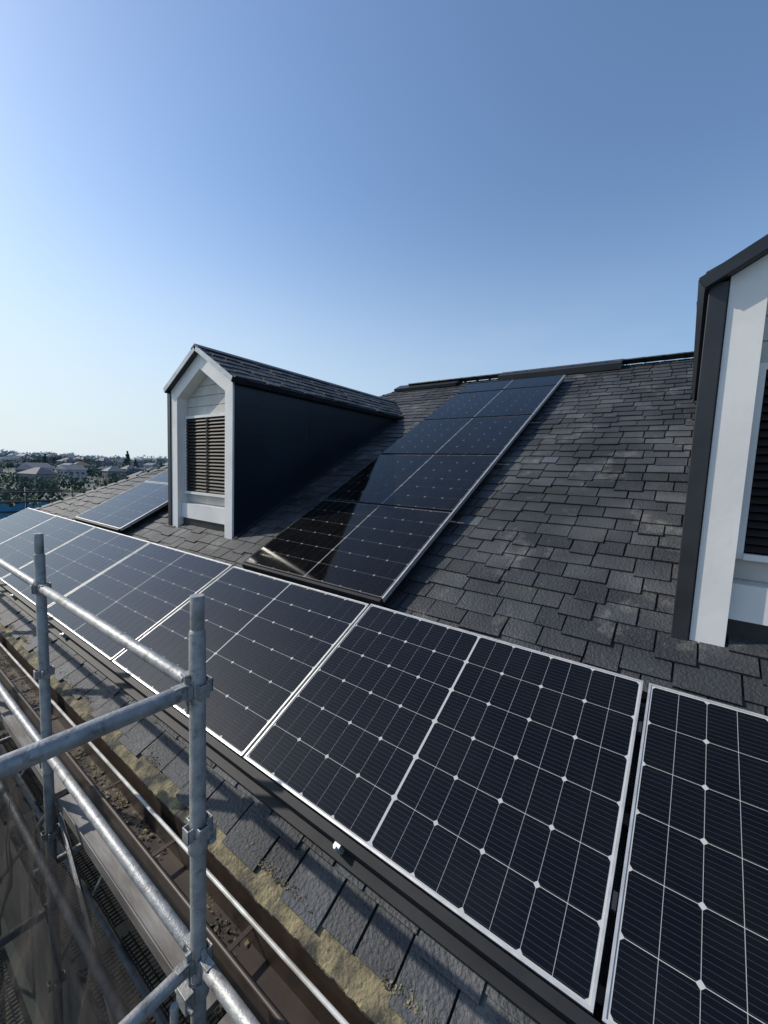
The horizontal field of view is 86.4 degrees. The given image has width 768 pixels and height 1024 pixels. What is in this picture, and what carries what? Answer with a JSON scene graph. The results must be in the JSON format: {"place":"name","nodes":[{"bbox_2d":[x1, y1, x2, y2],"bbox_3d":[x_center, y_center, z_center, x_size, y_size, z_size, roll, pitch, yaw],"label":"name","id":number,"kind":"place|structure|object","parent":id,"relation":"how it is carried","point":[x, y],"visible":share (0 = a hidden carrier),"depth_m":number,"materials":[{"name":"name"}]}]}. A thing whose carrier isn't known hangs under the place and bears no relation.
{"place":"outdoors","nodes":[
{"label":"outdoors","id":0,"kind":"place"},
{"bbox_2d":[0,464,143,1023],"bbox_3d":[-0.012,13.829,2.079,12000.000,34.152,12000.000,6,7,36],"label":"ground","id":1,"kind":"structure","parent":0,"point":[6,470],"depth_m":95.84,"materials":[{"name":"green plant"}]},
{"bbox_2d":[1,457,13,466],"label":"town house","id":2,"kind":"structure","parent":1,"relation":"on","point":[8,458],"depth_m":256.31,"materials":[{"name":"tile"}]},
{"bbox_2d":[12,455,33,467],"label":"town house","id":3,"kind":"structure","parent":1,"relation":"on","point":[14,457],"depth_m":251.17,"materials":[{"name":"tile"}]},
{"bbox_2d":[0,500,48,518],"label":"blue sheet","id":4,"kind":"object","parent":1,"relation":"on","point":[15,507],"visible":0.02,"depth_m":19.12,"materials":[{"name":"blue plastic"}]},
{"bbox_2d":[15,464,33,483],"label":"town house","id":5,"kind":"structure","parent":1,"relation":"on","point":[24,467],"depth_m":164.21,"materials":[{"name":"tile"}]},
{"bbox_2d":[19,462,54,471],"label":"town house","id":6,"kind":"structure","parent":1,"relation":"on","point":[47,466],"depth_m":186.14,"materials":[{"name":"tile"}]},
{"bbox_2d":[18,467,57,489],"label":"town house","id":7,"kind":"structure","parent":1,"relation":"on","point":[40,472],"depth_m":146.22,"materials":[{"name":"tile"}]},
{"bbox_2d":[0,487,91,512],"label":"poles","id":8,"kind":"object","parent":1,"relation":"on","point":[71,491],"visible":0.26,"depth_m":20.29,"materials":[{"name":"metal"}]},
{"bbox_2d":[46,454,62,464],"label":"town house","id":9,"kind":"structure","parent":1,"relation":"on","point":[49,458],"depth_m":292.91,"materials":[{"name":"tile"}]},
{"bbox_2d":[0,469,127,506],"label":"tree mass","id":10,"kind":"object","parent":1,"relation":"on","point":[36,482],"visible":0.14,"depth_m":107.95,"materials":[{"name":"green plant"}]},
{"bbox_2d":[60,454,74,458],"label":"town house","id":11,"kind":"structure","parent":1,"relation":"on","point":[69,455],"depth_m":308.99,"materials":[{"name":"tile"}]},
{"bbox_2d":[57,458,78,465],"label":"town house","id":12,"kind":"structure","parent":1,"relation":"on","point":[65,459],"depth_m":254.51,"materials":[{"name":"tile"}]},
{"bbox_2d":[55,465,87,481],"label":"town house","id":13,"kind":"structure","parent":1,"relation":"on","point":[80,470],"depth_m":186.43,"materials":[{"name":"tile"}]},
{"bbox_2d":[73,461,91,474],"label":"town house","id":14,"kind":"structure","parent":1,"relation":"on","point":[84,464],"depth_m":240.82,"materials":[{"name":"tile"}]},
{"bbox_2d":[74,456,91,464],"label":"town house","id":15,"kind":"structure","parent":1,"relation":"on","point":[82,458],"depth_m":298.56,"materials":[{"name":"tile"}]},
{"bbox_2d":[0,451,166,475],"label":"hillside tree mass","id":16,"kind":"object","parent":1,"relation":"on","point":[44,459],"visible":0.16,"depth_m":243.06,"materials":[{"name":"green plant"}]},
{"bbox_2d":[0,449,167,462],"bbox_3d":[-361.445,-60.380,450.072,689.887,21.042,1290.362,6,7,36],"label":"distant tree mass","id":17,"kind":"object","parent":1,"relation":"on","point":[6,453],"visible":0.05,"depth_m":506.01,"materials":[{"name":"green plant"}]},
{"bbox_2d":[95,458,111,465],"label":"town house","id":18,"kind":"structure","parent":1,"relation":"on","point":[103,460],"depth_m":296.28,"materials":[{"name":"tile"}]},
{"bbox_2d":[97,466,109,476],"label":"town house","id":19,"kind":"structure","parent":1,"relation":"on","point":[102,467],"depth_m":236.43,"materials":[{"name":"tile"}]},
{"bbox_2d":[101,466,126,483],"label":"town house","id":20,"kind":"structure","parent":1,"relation":"on","point":[113,469],"depth_m":188.82,"materials":[{"name":"tile"}]},
{"bbox_2d":[110,459,123,464],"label":"town house","id":21,"kind":"structure","parent":1,"relation":"on","point":[121,461],"depth_m":330.53,"materials":[{"name":"tile"}]},
{"bbox_2d":[0,533,259,1023],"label":"scaffold","id":22,"kind":"object","parent":1,"relation":"on","point":[196,981],"visible":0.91,"depth_m":1.71,"materials":[{"name":"metal"}]},
{"bbox_2d":[0,753,151,1023],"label":"safety net","id":23,"kind":"object","parent":22,"relation":"attached to","point":[9,881],"visible":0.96,"depth_m":1.87,"materials":[{"name":"fabric"}]},
{"bbox_2d":[121,465,140,477],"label":"town house","id":24,"kind":"structure","parent":1,"relation":"on","point":[130,468],"depth_m":225.62,"materials":[{"name":"tile"}]},
{"bbox_2d":[127,471,144,477],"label":"town house","id":25,"kind":"structure","parent":1,"relation":"on","point":[135,474],"depth_m":155.02,"materials":[{"name":"tile"}]},
{"bbox_2d":[129,458,143,466],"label":"town house","id":26,"kind":"structure","parent":1,"relation":"on","point":[140,462],"depth_m":356.32,"materials":[{"name":"tile"}]},
{"bbox_2d":[144,463,159,471],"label":"town house","id":27,"kind":"structure","parent":1,"relation":"on","point":[147,465],"depth_m":317.01,"materials":[{"name":"tile"}]},
{"bbox_2d":[154,457,163,463],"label":"town house","id":28,"kind":"structure","parent":1,"relation":"on","point":[157,459],"depth_m":435.89,"materials":[{"name":"tile"}]},
{"bbox_2d":[0,634,372,1023],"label":"walls and soffit","id":29,"kind":"structure","parent":1,"relation":"on","point":[325,985],"depth_m":2.83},
{"bbox_2d":[57,756,114,831],"bbox_3d":[-3.185,2.528,4.279,1.700,1.100,0.070,6,7,36],"label":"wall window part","id":30,"kind":"structure","parent":29,"relation":"attached to","point":[85,793],"depth_m":4.13,"materials":[{"name":"glass"}]},
{"bbox_2d":[0,643,348,1023],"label":"gutter","id":31,"kind":"object","parent":29,"relation":"attached to","point":[269,980],"visible":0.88,"depth_m":1.76,"materials":[{"name":"metal"}]},
{"bbox_2d":[0,618,437,1023],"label":"mossy eave board","id":32,"kind":"object","parent":29,"relation":"on","point":[366,990],"visible":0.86,"depth_m":1.62,"materials":[{"name":"green plant"}]},
{"bbox_2d":[0,351,693,519],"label":"ridge caps","id":33,"kind":"object","parent":29,"relation":"on","point":[685,355],"visible":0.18,"depth_m":7.39,"materials":[{"name":"grey stone"}]},
{"bbox_2d":[394,380,460,391],"bbox_3d":[0.898,-2.503,8.169,1.400,0.160,0.440,6,7,36],"label":"ridge vent part","id":34,"kind":"object","parent":33,"relation":"on","point":[427,385],"visible":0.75,"depth_m":7.99,"materials":[{"name":"black metal"}]},
{"bbox_2d":[498,359,622,380],"bbox_3d":[2.861,-2.303,6.734,1.880,0.195,0.440,6,7,36],"label":"ridge vent part","id":35,"kind":"object","parent":33,"relation":"on","point":[603,366],"visible":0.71,"depth_m":6.51,"materials":[{"name":"black metal"}]},
{"bbox_2d":[221,359,767,1023],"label":"roof sheathing","id":36,"kind":"object","parent":29,"relation":"on","point":[581,659],"depth_m":2.44,"materials":[{"name":"black"}]},
{"bbox_2d":[163,343,403,538],"bbox_3d":[-0.962,-0.856,6.349,1.470,2.305,4.100,6,7,36],"label":"dormer","id":37,"kind":"object","parent":36,"relation":"attached to","point":[251,443],"visible":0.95,"depth_m":4.91,"materials":[{"name":"blue"}]},
{"bbox_2d":[182,413,224,524],"bbox_3d":[-2.100,-0.519,4.842,1.016,1.250,0.075,6,7,36],"label":"louver window","id":38,"kind":"structure","parent":37,"relation":"in","point":[204,434],"depth_m":4.86,"materials":[{"name":"white wood"}]},
{"bbox_2d":[6,358,693,517],"bbox_3d":[3.025,-0.546,6.798,19.218,3.480,12.573,6,7,36],"label":"roof shingles back","id":39,"kind":"object","parent":36,"relation":"on","point":[466,382],"depth_m":6.16,"materials":[{"name":"grey stone"}]},
{"bbox_2d":[0,359,767,1023],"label":"roof shingles","id":40,"kind":"object","parent":36,"relation":"on","point":[434,973],"visible":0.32,"depth_m":2.79,"materials":[{"name":"grey stone"}]},
{"bbox_2d":[0,375,647,1023],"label":"panel mounting rails","id":41,"kind":"object","parent":40,"relation":"on","point":[528,993],"visible":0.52,"depth_m":1.62,"materials":[{"name":"black metal"}]},
{"bbox_2d":[0,508,55,543],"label":"solar panel","id":42,"kind":"object","parent":41,"relation":"attached to","point":[17,523],"visible":0.99,"depth_m":6.70,"materials":[{"name":"blue glass"}]},
{"bbox_2d":[0,516,94,580],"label":"solar panel","id":43,"kind":"object","parent":41,"relation":"attached to","point":[17,551],"visible":0.8,"depth_m":5.69,"materials":[{"name":"blue glass"}]},
{"bbox_2d":[1,527,149,607],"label":"solar panel","id":44,"kind":"object","parent":41,"relation":"attached to","point":[79,561],"visible":0.81,"depth_m":4.71,"materials":[{"name":"blue glass"}]},
{"bbox_2d":[76,482,167,530],"bbox_3d":[-3.755,-0.137,6.153,1.574,0.036,1.134,6,35,36],"label":"solar panel","id":45,"kind":"object","parent":41,"relation":"attached to","point":[119,511],"visible":0.87,"depth_m":6.08,"materials":[{"name":"blue glass"}]},
{"bbox_2d":[47,542,232,662],"bbox_3d":[-2.322,0.728,3.832,1.574,0.036,1.134,6,35,36],"label":"solar panel","id":46,"kind":"object","parent":41,"relation":"attached to","point":[139,594],"visible":0.86,"depth_m":3.73,"materials":[{"name":"blue glass"}]},
{"bbox_2d":[146,470,167,483],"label":"solar panel","id":47,"kind":"object","parent":41,"relation":"attached to","point":[162,477],"visible":0.09,"depth_m":6.93,"materials":[{"name":"blue glass"}]},
{"bbox_2d":[112,566,368,758],"bbox_3d":[-1.037,0.872,2.896,1.574,0.035,1.134,6,35,36],"label":"solar panel","id":48,"kind":"object","parent":41,"relation":"attached to","point":[272,643],"visible":0.84,"depth_m":2.75,"materials":[{"name":"blue glass"}]},
{"bbox_2d":[244,499,451,601],"bbox_3d":[-0.341,0.240,3.659,1.574,0.035,1.134,6,36,36],"label":"solar panel","id":49,"kind":"object","parent":41,"relation":"attached to","point":[373,550],"visible":0.98,"depth_m":3.54,"materials":[{"name":"black"}]},
{"bbox_2d":[324,454,497,511],"bbox_3d":[0.283,-0.362,4.421,1.574,0.037,1.134,6,35,36],"label":"solar panel","id":50,"kind":"object","parent":41,"relation":"attached to","point":[447,483],"visible":0.98,"depth_m":4.32,"materials":[{"name":"blue"}]},
{"bbox_2d":[244,604,642,1015],"bbox_3d":[0.245,1.009,1.955,1.574,0.035,1.134,6,36,36],"label":"solar panel","id":51,"kind":"object","parent":41,"relation":"attached to","point":[478,782],"visible":1,"depth_m":1.73,"materials":[{"name":"dark blue photovoltaic glass"},{"name":"silver metal frame"}]},
{"bbox_2d":[381,415,530,454],"bbox_3d":[0.905,-0.968,5.181,1.574,0.036,1.134,6,35,36],"label":"solar panel","id":52,"kind":"object","parent":41,"relation":"attached to","point":[479,436],"visible":0.97,"depth_m":5.09,"materials":[{"name":"blue"}]},
{"bbox_2d":[424,385,555,419],"bbox_3d":[1.527,-1.574,5.941,1.574,0.036,1.134,6,35,36],"label":"solar panel","id":53,"kind":"object","parent":41,"relation":"attached to","point":[516,402],"visible":0.98,"depth_m":5.87,"materials":[{"name":"blue"}]},
{"bbox_2d":[457,374,564,393],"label":"solar panel","id":54,"kind":"object","parent":41,"relation":"attached to","point":[517,383],"visible":0.97,"depth_m":6.43,"materials":[{"name":"blue"}]},
{"bbox_2d":[602,683,767,1023],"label":"solar panel","id":55,"kind":"object","parent":41,"relation":"attached to","point":[690,943],"visible":1,"depth_m":1.29,"materials":[{"name":"dark blue photovoltaic glass"},{"name":"silver metal frame"}]},
{"bbox_2d":[671,234,767,646],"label":"dormer","id":56,"kind":"object","parent":36,"relation":"attached to","point":[721,593],"visible":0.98,"depth_m":1.99,"materials":[{"name":"white paint"}]},
{"bbox_2d":[728,362,767,625],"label":"louver window","id":57,"kind":"structure","parent":56,"relation":"in","point":[748,601],"depth_m":1.99,"materials":[{"name":"white metal"}]},
{"bbox_2d":[0,0,767,458],"label":"sky","id":58,"kind":"structure","parent":0,"point":[374,197],"materials":[{"name":"blue"}]}
]}

